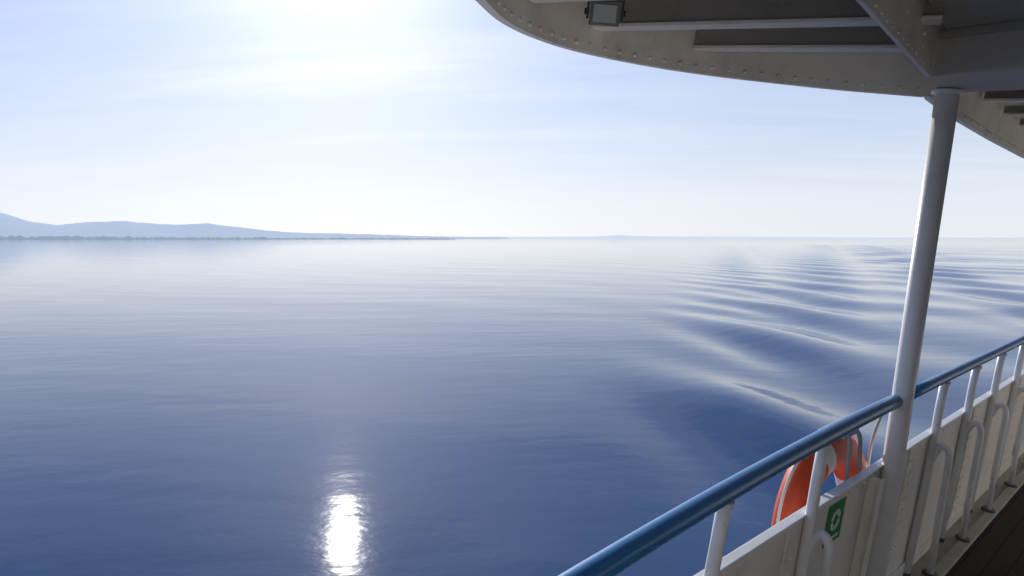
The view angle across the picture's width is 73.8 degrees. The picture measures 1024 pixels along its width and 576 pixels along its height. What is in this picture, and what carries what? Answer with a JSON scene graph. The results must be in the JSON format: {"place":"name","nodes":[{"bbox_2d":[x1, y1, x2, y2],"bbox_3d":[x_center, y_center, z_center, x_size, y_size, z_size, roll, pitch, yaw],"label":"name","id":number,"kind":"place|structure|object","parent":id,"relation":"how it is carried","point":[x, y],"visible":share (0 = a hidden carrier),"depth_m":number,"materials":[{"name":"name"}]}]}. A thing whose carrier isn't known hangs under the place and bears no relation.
{"place":"outdoors","nodes":[
{"label":"outdoors","id":0,"kind":"place"},
{"bbox_2d":[0,213,507,238],"bbox_3d":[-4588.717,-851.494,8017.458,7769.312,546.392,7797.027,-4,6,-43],"label":"distant hills","id":1,"kind":"structure","parent":0,"point":[12,225],"depth_m":7394.47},
{"bbox_2d":[0,239,1023,575],"bbox_3d":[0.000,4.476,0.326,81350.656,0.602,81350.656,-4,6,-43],"label":"water","id":2,"kind":"structure","parent":0,"point":[362,407],"depth_m":20.80,"materials":[{"name":"blue liquid"}]},
{"bbox_2d":[0,235,447,238],"bbox_3d":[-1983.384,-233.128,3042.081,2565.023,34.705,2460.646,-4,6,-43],"label":"distant trees","id":3,"kind":"object","parent":2,"relation":"on","point":[59,237],"visible":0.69,"depth_m":3017.61,"materials":[{"name":"blue"}]},
{"bbox_3d":[8.498,3.703,4.399,58.000,3.550,8.415,-4,14,-43],"label":"ferry","id":4,"kind":"object","parent":2,"relation":"on","visible":0},
{"bbox_2d":[475,0,1023,158],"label":"deck canopy","id":5,"kind":"object","parent":4,"relation":"on","point":[974,49],"visible":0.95,"depth_m":2.38,"materials":[{"name":"metal"}]},
{"bbox_2d":[584,0,625,26],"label":"floodlight","id":6,"kind":"object","parent":5,"relation":"attached to","point":[605,13],"visible":0.99,"depth_m":2.16,"materials":[{"name":"black metal"}]},
{"bbox_2d":[558,335,1023,575],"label":"ship railing","id":7,"kind":"object","parent":4,"relation":"on","point":[634,547],"visible":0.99,"depth_m":2.27,"materials":[{"name":"metal"}]},
{"bbox_2d":[771,416,882,526],"bbox_3d":[1.248,0.866,2.707,0.754,0.857,0.204,-4,14,-43],"label":"lifebuoy","id":8,"kind":"object","parent":7,"relation":"attached to","point":[846,459],"visible":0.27,"depth_m":2.57,"materials":[{"name":"plastic"}]},
{"bbox_2d":[822,496,846,548],"bbox_3d":[1.168,0.848,2.469,0.150,0.160,0.005,-4,14,-43],"label":"lifebuoy sign","id":9,"kind":"object","parent":7,"relation":"attached to","point":[834,520],"visible":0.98,"depth_m":2.47,"materials":[{"name":"green plastic"}]},
{"bbox_2d":[866,88,964,575],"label":"support post","id":10,"kind":"object","parent":4,"relation":"on","point":[938,154],"visible":0.93,"depth_m":2.57,"materials":[{"name":"white metal"}]},
{"bbox_2d":[0,0,1023,237],"label":"sky","id":11,"kind":"structure","parent":0,"point":[377,117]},
{"bbox_2d":[502,235,1023,238],"bbox_3d":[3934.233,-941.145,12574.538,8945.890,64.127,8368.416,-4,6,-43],"label":"shore","id":12,"kind":"structure","parent":0,"point":[640,237],"depth_m":12122.67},
{"bbox_2d":[911,453,1023,575],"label":"ferry deck","id":13,"kind":"structure","parent":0,"point":[994,546],"depth_m":3.72,"materials":[{"name":"grey metal"}]},
{"bbox_2d":[694,369,1023,575],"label":"ship bulwark","id":14,"kind":"object","parent":13,"relation":"on","point":[773,550],"visible":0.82,"depth_m":2.71,"materials":[{"name":"white metal"}]}
]}

